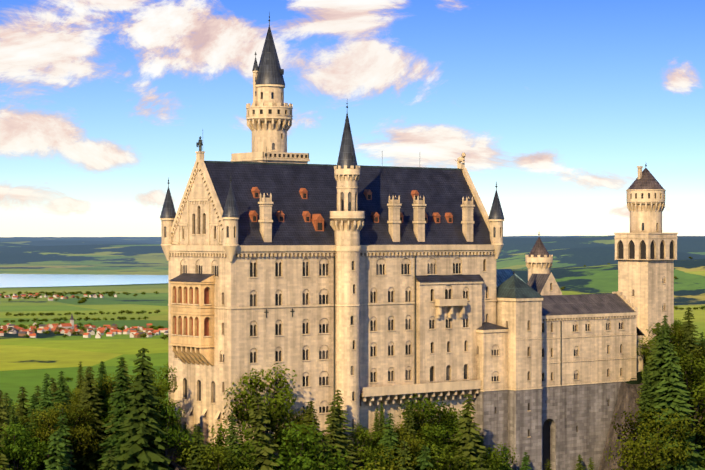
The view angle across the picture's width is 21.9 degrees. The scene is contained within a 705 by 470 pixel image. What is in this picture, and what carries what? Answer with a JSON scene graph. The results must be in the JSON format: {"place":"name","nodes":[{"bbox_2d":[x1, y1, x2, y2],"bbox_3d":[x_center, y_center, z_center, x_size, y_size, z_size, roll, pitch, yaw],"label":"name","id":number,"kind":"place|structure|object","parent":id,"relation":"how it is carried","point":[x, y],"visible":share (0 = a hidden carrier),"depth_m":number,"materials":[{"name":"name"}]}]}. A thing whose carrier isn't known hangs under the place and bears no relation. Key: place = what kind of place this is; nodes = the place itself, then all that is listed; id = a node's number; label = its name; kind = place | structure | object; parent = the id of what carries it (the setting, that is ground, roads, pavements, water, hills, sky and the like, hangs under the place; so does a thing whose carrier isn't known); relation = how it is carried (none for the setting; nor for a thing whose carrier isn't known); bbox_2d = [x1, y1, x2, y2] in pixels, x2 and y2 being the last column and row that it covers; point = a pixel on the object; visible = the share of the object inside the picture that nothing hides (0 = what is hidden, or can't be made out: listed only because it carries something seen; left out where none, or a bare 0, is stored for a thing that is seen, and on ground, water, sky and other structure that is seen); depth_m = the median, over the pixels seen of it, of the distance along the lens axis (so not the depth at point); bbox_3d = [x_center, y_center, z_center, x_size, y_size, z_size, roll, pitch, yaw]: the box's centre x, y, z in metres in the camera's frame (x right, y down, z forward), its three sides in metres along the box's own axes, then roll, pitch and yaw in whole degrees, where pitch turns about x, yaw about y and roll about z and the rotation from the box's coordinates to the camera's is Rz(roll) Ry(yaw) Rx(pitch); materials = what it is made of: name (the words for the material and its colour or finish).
{"place":"outdoors","nodes":[
{"label":"outdoors","id":0,"kind":"place"},
{"bbox_2d":[0,274,167,287],"bbox_3d":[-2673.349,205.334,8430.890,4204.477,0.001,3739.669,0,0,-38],"label":"lake water","id":1,"kind":"structure","parent":0,"point":[29,280],"depth_m":8213.74,"materials":[{"name":"blue liquid"}]},
{"bbox_2d":[0,235,704,469],"bbox_3d":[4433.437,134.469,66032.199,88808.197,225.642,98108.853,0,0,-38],"label":"ground","id":2,"kind":"structure","parent":0,"point":[27,363],"depth_m":5793.35,"materials":[{"name":"green plant"}]},
{"bbox_2d":[0,432,9,469],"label":"spruce","id":3,"kind":"object","parent":2,"relation":"on","point":[3,458],"visible":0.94,"depth_m":274.67,"materials":[{"name":"green plant"}]},
{"bbox_2d":[0,390,16,463],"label":"spruce","id":4,"kind":"object","parent":2,"relation":"on","point":[1,392],"visible":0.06,"depth_m":288.24,"materials":[{"name":"green plant"}]},
{"bbox_2d":[3,393,14,421],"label":"spruce","id":5,"kind":"object","parent":2,"relation":"on","point":[7,403],"visible":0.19,"depth_m":311.00,"materials":[{"name":"green plant"}]},
{"bbox_2d":[0,394,19,469],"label":"spruce","id":6,"kind":"object","parent":2,"relation":"on","point":[2,417],"visible":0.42,"depth_m":283.41,"materials":[{"name":"green plant"}]},
{"bbox_2d":[8,404,20,467],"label":"spruce","id":7,"kind":"object","parent":2,"relation":"on","point":[13,420],"visible":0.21,"depth_m":294.19,"materials":[{"name":"green plant"}]},
{"bbox_2d":[15,386,29,419],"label":"spruce","id":8,"kind":"object","parent":2,"relation":"on","point":[21,401],"visible":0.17,"depth_m":334.12,"materials":[{"name":"green plant"}]},
{"bbox_2d":[0,421,47,469],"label":"beech","id":9,"kind":"object","parent":2,"relation":"on","point":[19,450],"visible":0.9,"depth_m":280.17,"materials":[{"name":"green plant"}]},
{"bbox_2d":[17,414,31,440],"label":"beech","id":10,"kind":"object","parent":2,"relation":"on","point":[26,420],"visible":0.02,"depth_m":315.85,"materials":[{"name":"green plant"}]},
{"bbox_2d":[24,394,39,428],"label":"spruce","id":11,"kind":"object","parent":2,"relation":"on","point":[33,402],"visible":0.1,"depth_m":297.66,"materials":[{"name":"green plant"}]},
{"bbox_2d":[30,386,43,409],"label":"spruce","id":12,"kind":"object","parent":2,"relation":"on","point":[37,394],"visible":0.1,"depth_m":331.07,"materials":[{"name":"green plant"}]},
{"bbox_2d":[23,373,70,469],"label":"spruce","id":13,"kind":"object","parent":2,"relation":"on","point":[47,396],"visible":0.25,"depth_m":289.76,"materials":[{"name":"green plant"}]},
{"bbox_2d":[21,410,77,468],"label":"beech","id":14,"kind":"object","parent":2,"relation":"on","point":[47,456],"visible":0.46,"depth_m":286.15,"materials":[{"name":"green plant"}]},
{"bbox_2d":[49,378,56,390],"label":"spruce","id":15,"kind":"object","parent":2,"relation":"on","point":[52,381],"visible":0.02,"depth_m":334.11,"materials":[{"name":"green plant"}]},
{"bbox_2d":[50,383,58,410],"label":"spruce","id":16,"kind":"object","parent":2,"relation":"on","point":[55,389],"visible":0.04,"depth_m":312.39,"materials":[{"name":"green plant"}]},
{"bbox_2d":[43,431,69,469],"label":"spruce","id":17,"kind":"object","parent":2,"relation":"on","point":[55,463],"visible":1,"depth_m":276.33,"materials":[{"name":"green plant"}]},
{"bbox_2d":[46,408,75,469],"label":"spruce","id":18,"kind":"object","parent":2,"relation":"on","point":[62,425],"visible":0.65,"depth_m":282.05,"materials":[{"name":"green plant"}]},
{"bbox_2d":[27,401,98,469],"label":"beech","id":19,"kind":"object","parent":2,"relation":"on","point":[84,435],"visible":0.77,"depth_m":285.12,"materials":[{"name":"green plant"}]},
{"bbox_2d":[52,371,78,465],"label":"spruce","id":20,"kind":"object","parent":2,"relation":"on","point":[61,395],"visible":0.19,"depth_m":297.33,"materials":[{"name":"green plant"}]},
{"bbox_2d":[36,407,94,466],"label":"beech","id":21,"kind":"object","parent":2,"relation":"on","point":[71,414],"visible":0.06,"depth_m":290.36,"materials":[{"name":"green plant"}]},
{"bbox_2d":[70,387,82,407],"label":"beech","id":22,"kind":"object","parent":2,"relation":"on","point":[77,392],"visible":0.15,"depth_m":312.81,"materials":[{"name":"green plant"}]},
{"bbox_2d":[74,361,83,397],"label":"spruce","id":23,"kind":"object","parent":2,"relation":"on","point":[80,379],"visible":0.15,"depth_m":324.81,"materials":[{"name":"green plant"}]},
{"bbox_2d":[0,293,167,337],"bbox_3d":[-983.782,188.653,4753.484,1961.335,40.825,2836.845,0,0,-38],"label":"village houses","id":24,"kind":"structure","parent":2,"relation":"on","point":[114,330],"depth_m":3823.09,"materials":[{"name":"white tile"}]},
{"bbox_2d":[78,367,89,409],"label":"spruce","id":25,"kind":"object","parent":2,"relation":"on","point":[83,384],"visible":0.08,"depth_m":305.79,"materials":[{"name":"green plant"}]},
{"bbox_2d":[69,367,107,469],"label":"spruce","id":26,"kind":"object","parent":2,"relation":"on","point":[89,461],"visible":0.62,"depth_m":291.82,"materials":[{"name":"green plant"}]},
{"bbox_2d":[93,361,112,445],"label":"spruce","id":27,"kind":"object","parent":2,"relation":"on","point":[102,370],"visible":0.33,"depth_m":297.70,"materials":[{"name":"green plant"}]},
{"bbox_2d":[79,372,138,434],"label":"beech","id":28,"kind":"object","parent":2,"relation":"on","point":[109,386],"visible":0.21,"depth_m":297.07,"materials":[{"name":"green plant"}]},
{"bbox_2d":[101,449,118,469],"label":"spruce","id":29,"kind":"object","parent":2,"relation":"on","point":[110,464],"visible":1,"depth_m":279.33,"materials":[{"name":"green plant"}]},
{"bbox_2d":[97,357,134,469],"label":"spruce","id":30,"kind":"object","parent":2,"relation":"on","point":[119,400],"visible":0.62,"depth_m":287.08,"materials":[{"name":"green plant"}]},
{"bbox_2d":[97,359,134,469],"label":"spruce","id":31,"kind":"object","parent":2,"relation":"on","point":[128,384],"visible":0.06,"depth_m":292.68,"materials":[{"name":"green plant"}]},
{"bbox_2d":[98,393,136,429],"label":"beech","id":32,"kind":"object","parent":2,"relation":"on","point":[108,416],"visible":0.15,"depth_m":295.31,"materials":[{"name":"green plant"}]},
{"bbox_2d":[112,348,173,469],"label":"spruce","id":33,"kind":"object","parent":2,"relation":"on","point":[140,454],"visible":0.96,"depth_m":284.11,"materials":[{"name":"green plant"}]},
{"bbox_2d":[128,363,177,399],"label":"beech","id":34,"kind":"object","parent":2,"relation":"on","point":[166,383],"visible":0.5,"depth_m":301.57,"materials":[{"name":"green plant"}]},
{"bbox_2d":[146,368,172,469],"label":"spruce","id":35,"kind":"object","parent":2,"relation":"on","point":[159,422],"visible":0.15,"depth_m":289.94,"materials":[{"name":"green plant"}]},
{"bbox_2d":[155,398,176,449],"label":"deciduous tree","id":36,"kind":"object","parent":2,"relation":"on","point":[167,407],"visible":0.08,"depth_m":297.41,"materials":[{"name":"green plant"}]},
{"bbox_2d":[153,400,202,465],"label":"beech","id":37,"kind":"object","parent":2,"relation":"on","point":[170,439],"visible":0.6,"depth_m":290.45,"materials":[{"name":"green plant"}]},
{"bbox_2d":[172,415,191,457],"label":"beech","id":38,"kind":"object","parent":2,"relation":"on","point":[177,426],"visible":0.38,"depth_m":294.67,"materials":[{"name":"green plant"}]},
{"bbox_2d":[176,425,193,469],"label":"spruce","id":39,"kind":"object","parent":2,"relation":"on","point":[185,460],"visible":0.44,"depth_m":293.50,"materials":[{"name":"green plant"}]},
{"bbox_2d":[187,426,212,469],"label":"spruce","id":40,"kind":"object","parent":2,"relation":"on","point":[197,438],"visible":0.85,"depth_m":290.10,"materials":[{"name":"green plant"}]},
{"bbox_2d":[173,439,254,469],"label":"beech","id":41,"kind":"object","parent":2,"relation":"on","point":[214,458],"visible":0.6,"depth_m":289.46,"materials":[{"name":"green plant"}]},
{"bbox_2d":[215,429,224,469],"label":"spruce","id":42,"kind":"object","parent":2,"relation":"on","point":[220,441],"visible":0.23,"depth_m":296.16,"materials":[{"name":"green plant"}]},
{"bbox_2d":[224,412,243,469],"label":"spruce","id":43,"kind":"object","parent":2,"relation":"on","point":[234,438],"visible":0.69,"depth_m":291.73,"materials":[{"name":"green plant"}]},
{"bbox_2d":[207,419,274,469],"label":"beech","id":44,"kind":"object","parent":2,"relation":"on","point":[245,447],"visible":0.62,"depth_m":292.71,"materials":[{"name":"green plant"}]},
{"bbox_2d":[238,397,279,469],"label":"spruce","id":45,"kind":"object","parent":2,"relation":"on","point":[259,419],"visible":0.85,"depth_m":292.59,"materials":[{"name":"green plant"}]},
{"bbox_2d":[222,363,296,433],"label":"beech","id":46,"kind":"object","parent":2,"relation":"on","point":[277,404],"visible":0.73,"depth_m":299.71,"materials":[{"name":"green plant"}]},
{"bbox_2d":[231,12,309,163],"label":"tower","id":47,"kind":"structure","parent":2,"relation":"on","point":[269,118],"depth_m":331.50,"materials":[{"name":"stone"}]},
{"bbox_2d":[268,407,319,466],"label":"beech","id":48,"kind":"object","parent":2,"relation":"on","point":[297,420],"visible":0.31,"depth_m":303.96,"materials":[{"name":"green plant"}]},
{"bbox_2d":[293,401,325,464],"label":"spruce","id":49,"kind":"object","parent":2,"relation":"on","point":[310,410],"visible":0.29,"depth_m":302.58,"materials":[{"name":"green plant"}]},
{"bbox_2d":[268,421,352,469],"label":"beech","id":50,"kind":"object","parent":2,"relation":"on","point":[300,457],"visible":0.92,"depth_m":294.68,"materials":[{"name":"green plant"}]},
{"bbox_2d":[314,439,333,469],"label":"spruce","id":51,"kind":"object","parent":2,"relation":"on","point":[323,451],"visible":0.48,"depth_m":297.73,"materials":[{"name":"green plant"}]},
{"bbox_2d":[160,147,503,455],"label":"palas","id":52,"kind":"structure","parent":2,"relation":"on","point":[249,249],"depth_m":313.72,"materials":[{"name":"stone"}]},
{"bbox_2d":[196,136,202,150],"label":"knight statue","id":53,"kind":"object","parent":52,"relation":"on","point":[199,143],"visible":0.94,"depth_m":307.65,"materials":[{"name":"grey metal"}]},
{"bbox_2d":[454,152,465,162],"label":"lion statue","id":54,"kind":"object","parent":52,"relation":"on","point":[461,159],"visible":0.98,"depth_m":343.90,"materials":[{"name":"stone"}]},
{"bbox_2d":[322,402,343,469],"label":"spruce","id":55,"kind":"object","parent":2,"relation":"on","point":[332,437],"visible":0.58,"depth_m":304.01,"materials":[{"name":"green plant"}]},
{"bbox_2d":[322,390,361,469],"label":"spruce","id":56,"kind":"object","parent":2,"relation":"on","point":[341,416],"visible":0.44,"depth_m":306.71,"materials":[{"name":"green plant"}]},
{"bbox_2d":[330,103,364,456],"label":"stair turret","id":57,"kind":"object","parent":2,"relation":"on","point":[347,217],"visible":0.96,"depth_m":312.62,"materials":[{"name":"stone"}]},
{"bbox_2d":[346,426,379,469],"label":"beech","id":58,"kind":"object","parent":2,"relation":"on","point":[362,454],"visible":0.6,"depth_m":310.10,"materials":[{"name":"green plant"}]},
{"bbox_2d":[340,459,392,469],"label":"beech","id":59,"kind":"object","parent":2,"relation":"on","point":[378,467],"visible":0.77,"depth_m":304.58,"materials":[{"name":"green plant"}]},
{"bbox_2d":[353,454,395,469],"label":"beech","id":60,"kind":"object","parent":2,"relation":"on","point":[372,461],"visible":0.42,"depth_m":307.83,"materials":[{"name":"green plant"}]},
{"bbox_2d":[356,431,394,463],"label":"deciduous tree","id":61,"kind":"object","parent":2,"relation":"on","point":[379,437],"visible":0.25,"depth_m":313.33,"materials":[{"name":"green plant"}]},
{"bbox_2d":[369,407,381,449],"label":"spruce","id":62,"kind":"object","parent":2,"relation":"on","point":[376,425],"visible":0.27,"depth_m":316.98,"materials":[{"name":"green plant"}]},
{"bbox_2d":[378,402,385,437],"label":"spruce","id":63,"kind":"object","parent":2,"relation":"on","point":[382,418],"visible":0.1,"depth_m":318.17,"materials":[{"name":"green plant"}]},
{"bbox_2d":[376,413,399,469],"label":"spruce","id":64,"kind":"object","parent":2,"relation":"on","point":[389,436],"visible":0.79,"depth_m":311.38,"materials":[{"name":"green plant"}]},
{"bbox_2d":[359,428,422,469],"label":"beech","id":65,"kind":"object","parent":2,"relation":"on","point":[411,444],"visible":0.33,"depth_m":311.16,"materials":[{"name":"green plant"}]},
{"bbox_2d":[394,441,413,469],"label":"spruce","id":66,"kind":"object","parent":2,"relation":"on","point":[403,461],"visible":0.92,"depth_m":309.67,"materials":[{"name":"green plant"}]},
{"bbox_2d":[382,422,427,459],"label":"beech","id":67,"kind":"object","parent":2,"relation":"on","point":[398,428],"visible":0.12,"depth_m":317.28,"materials":[{"name":"green plant"}]},
{"bbox_2d":[397,401,421,469],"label":"spruce","id":68,"kind":"object","parent":2,"relation":"on","point":[407,422],"visible":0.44,"depth_m":315.40,"materials":[{"name":"green plant"}]},
{"bbox_2d":[409,409,435,442],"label":"deciduous tree","id":69,"kind":"object","parent":2,"relation":"on","point":[418,419],"visible":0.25,"depth_m":321.10,"materials":[{"name":"green plant"}]},
{"bbox_2d":[415,445,432,469],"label":"spruce","id":70,"kind":"object","parent":2,"relation":"on","point":[424,464],"visible":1,"depth_m":307.00,"materials":[{"name":"green plant"}]},
{"bbox_2d":[168,382,704,469],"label":"castle rock","id":71,"kind":"object","parent":2,"relation":"on","point":[628,394],"visible":0.06,"depth_m":350.71,"materials":[{"name":"grey stone"}]},
{"bbox_2d":[397,394,476,468],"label":"beech","id":72,"kind":"object","parent":2,"relation":"on","point":[436,426],"visible":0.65,"depth_m":320.22,"materials":[{"name":"green plant"}]},
{"bbox_2d":[438,405,450,452],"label":"spruce","id":73,"kind":"object","parent":2,"relation":"on","point":[443,409],"visible":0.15,"depth_m":326.58,"materials":[{"name":"green plant"}]},
{"bbox_2d":[395,435,499,469],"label":"beech","id":74,"kind":"object","parent":2,"relation":"on","point":[433,460],"visible":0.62,"depth_m":313.66,"materials":[{"name":"green plant"}]},
{"bbox_2d":[449,415,463,467],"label":"spruce","id":75,"kind":"object","parent":2,"relation":"on","point":[455,432],"visible":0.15,"depth_m":323.59,"materials":[{"name":"green plant"}]},
{"bbox_2d":[448,394,485,469],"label":"spruce","id":76,"kind":"object","parent":2,"relation":"on","point":[468,446],"visible":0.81,"depth_m":318.82,"materials":[{"name":"green plant"}]},
{"bbox_2d":[475,429,483,458],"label":"spruce","id":77,"kind":"object","parent":2,"relation":"on","point":[478,443],"visible":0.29,"depth_m":330.20,"materials":[{"name":"green plant"}]},
{"bbox_2d":[474,452,489,469],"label":"spruce","id":78,"kind":"object","parent":2,"relation":"on","point":[479,459],"visible":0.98,"depth_m":317.12,"materials":[{"name":"green plant"}]},
{"bbox_2d":[477,442,518,469],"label":"deciduous tree","id":79,"kind":"object","parent":2,"relation":"on","point":[490,458],"visible":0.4,"depth_m":325.28,"materials":[{"name":"green plant"}]},
{"bbox_2d":[499,446,512,469],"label":"spruce","id":80,"kind":"object","parent":2,"relation":"on","point":[506,464],"visible":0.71,"depth_m":326.24,"materials":[{"name":"green plant"}]},
{"bbox_2d":[520,452,532,469],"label":"spruce","id":81,"kind":"object","parent":2,"relation":"on","point":[525,458],"visible":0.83,"depth_m":332.17,"materials":[{"name":"green plant"}]},
{"bbox_2d":[496,234,561,295],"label":"gatehouse","id":82,"kind":"object","parent":2,"relation":"on","point":[539,262],"visible":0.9,"depth_m":365.54,"materials":[{"name":"stone"}]},
{"bbox_2d":[473,271,644,469],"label":"castle wing","id":83,"kind":"structure","parent":2,"relation":"on","point":[554,372],"depth_m":343.13,"materials":[{"name":"stone"}]},
{"bbox_2d":[574,454,585,469],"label":"spruce","id":84,"kind":"object","parent":2,"relation":"on","point":[579,465],"visible":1,"depth_m":344.64,"materials":[{"name":"green plant"}]},
{"bbox_2d":[587,457,595,469],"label":"spruce","id":85,"kind":"object","parent":2,"relation":"on","point":[590,466],"visible":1,"depth_m":344.25,"materials":[{"name":"green plant"}]},
{"bbox_2d":[614,164,677,364],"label":"square tower","id":86,"kind":"structure","parent":2,"relation":"on","point":[645,252],"depth_m":376.70,"materials":[{"name":"stone"}]},
{"bbox_2d":[636,364,656,455],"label":"spruce","id":87,"kind":"object","parent":2,"relation":"on","point":[645,396],"visible":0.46,"depth_m":348.05,"materials":[{"name":"green plant"}]},
{"bbox_2d":[643,350,653,389],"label":"spruce","id":88,"kind":"object","parent":2,"relation":"on","point":[650,365],"visible":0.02,"depth_m":354.58,"materials":[{"name":"green plant"}]},
{"bbox_2d":[603,400,698,469],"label":"beech","id":89,"kind":"object","parent":2,"relation":"on","point":[647,449],"visible":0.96,"depth_m":340.99,"materials":[{"name":"green plant"}]},
{"bbox_2d":[639,322,669,398],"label":"spruce","id":90,"kind":"object","parent":2,"relation":"on","point":[654,338],"visible":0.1,"depth_m":353.45,"materials":[{"name":"green plant"}]},
{"bbox_2d":[637,336,674,363],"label":"deciduous tree","id":91,"kind":"object","parent":2,"relation":"on","point":[643,349],"visible":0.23,"depth_m":356.68,"materials":[{"name":"green plant"}]},
{"bbox_2d":[637,326,697,465],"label":"spruce","id":92,"kind":"object","parent":2,"relation":"on","point":[659,362],"visible":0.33,"depth_m":349.17,"materials":[{"name":"green plant"}]},
{"bbox_2d":[661,315,675,370],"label":"spruce","id":93,"kind":"object","parent":2,"relation":"on","point":[666,326],"visible":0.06,"depth_m":359.06,"materials":[{"name":"green plant"}]},
{"bbox_2d":[643,322,700,365],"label":"beech","id":94,"kind":"object","parent":2,"relation":"on","point":[674,343],"visible":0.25,"depth_m":363.79,"materials":[{"name":"green plant"}]},
{"bbox_2d":[640,346,704,469],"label":"spruce","id":95,"kind":"object","parent":2,"relation":"on","point":[674,398],"visible":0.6,"depth_m":344.24,"materials":[{"name":"green plant"}]},
{"bbox_2d":[668,322,682,342],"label":"beech","id":96,"kind":"object","parent":2,"relation":"on","point":[673,325],"visible":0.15,"depth_m":372.95,"materials":[{"name":"green plant"}]},
{"bbox_2d":[673,353,694,442],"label":"spruce","id":97,"kind":"object","parent":2,"relation":"on","point":[681,388],"depth_m":355.93,"materials":[{"name":"green plant"}]},
{"bbox_2d":[669,324,704,359],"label":"deciduous tree","id":98,"kind":"object","parent":2,"relation":"on","point":[680,336],"visible":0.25,"depth_m":365.71,"materials":[{"name":"green plant"}]},
{"bbox_2d":[674,307,704,418],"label":"spruce","id":99,"kind":"object","parent":2,"relation":"on","point":[689,327],"visible":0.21,"depth_m":365.71,"materials":[{"name":"green plant"}]},
{"bbox_2d":[675,349,704,446],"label":"beech","id":100,"kind":"object","parent":2,"relation":"on","point":[686,370],"visible":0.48,"depth_m":358.88,"materials":[{"name":"green plant"}]},
{"bbox_2d":[676,339,704,374],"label":"tree","id":101,"kind":"object","parent":2,"relation":"on","point":[701,354],"visible":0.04,"depth_m":366.92,"materials":[{"name":"green plant"}]},
{"bbox_2d":[688,395,704,447],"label":"tree","id":102,"kind":"object","parent":2,"relation":"on","point":[701,433],"visible":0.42,"depth_m":359.50,"materials":[{"name":"green plant"}]},
{"bbox_2d":[694,446,704,467],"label":"tree","id":103,"kind":"object","parent":2,"relation":"on","point":[701,452],"visible":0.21,"depth_m":354.17,"materials":[{"name":"green plant"}]},
{"bbox_2d":[695,407,704,454],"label":"spruce","id":104,"kind":"object","parent":2,"relation":"on","point":[701,442],"visible":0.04,"depth_m":362.23,"materials":[{"name":"green plant"}]},
{"bbox_2d":[698,332,704,359],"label":"tree","id":105,"kind":"object","parent":2,"relation":"on","point":[703,345],"visible":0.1,"depth_m":369.40,"materials":[{"name":"green plant"}]},
{"bbox_2d":[0,0,704,236],"label":"sky","id":106,"kind":"structure","parent":0,"point":[559,104],"materials":[{"name":"blue"}]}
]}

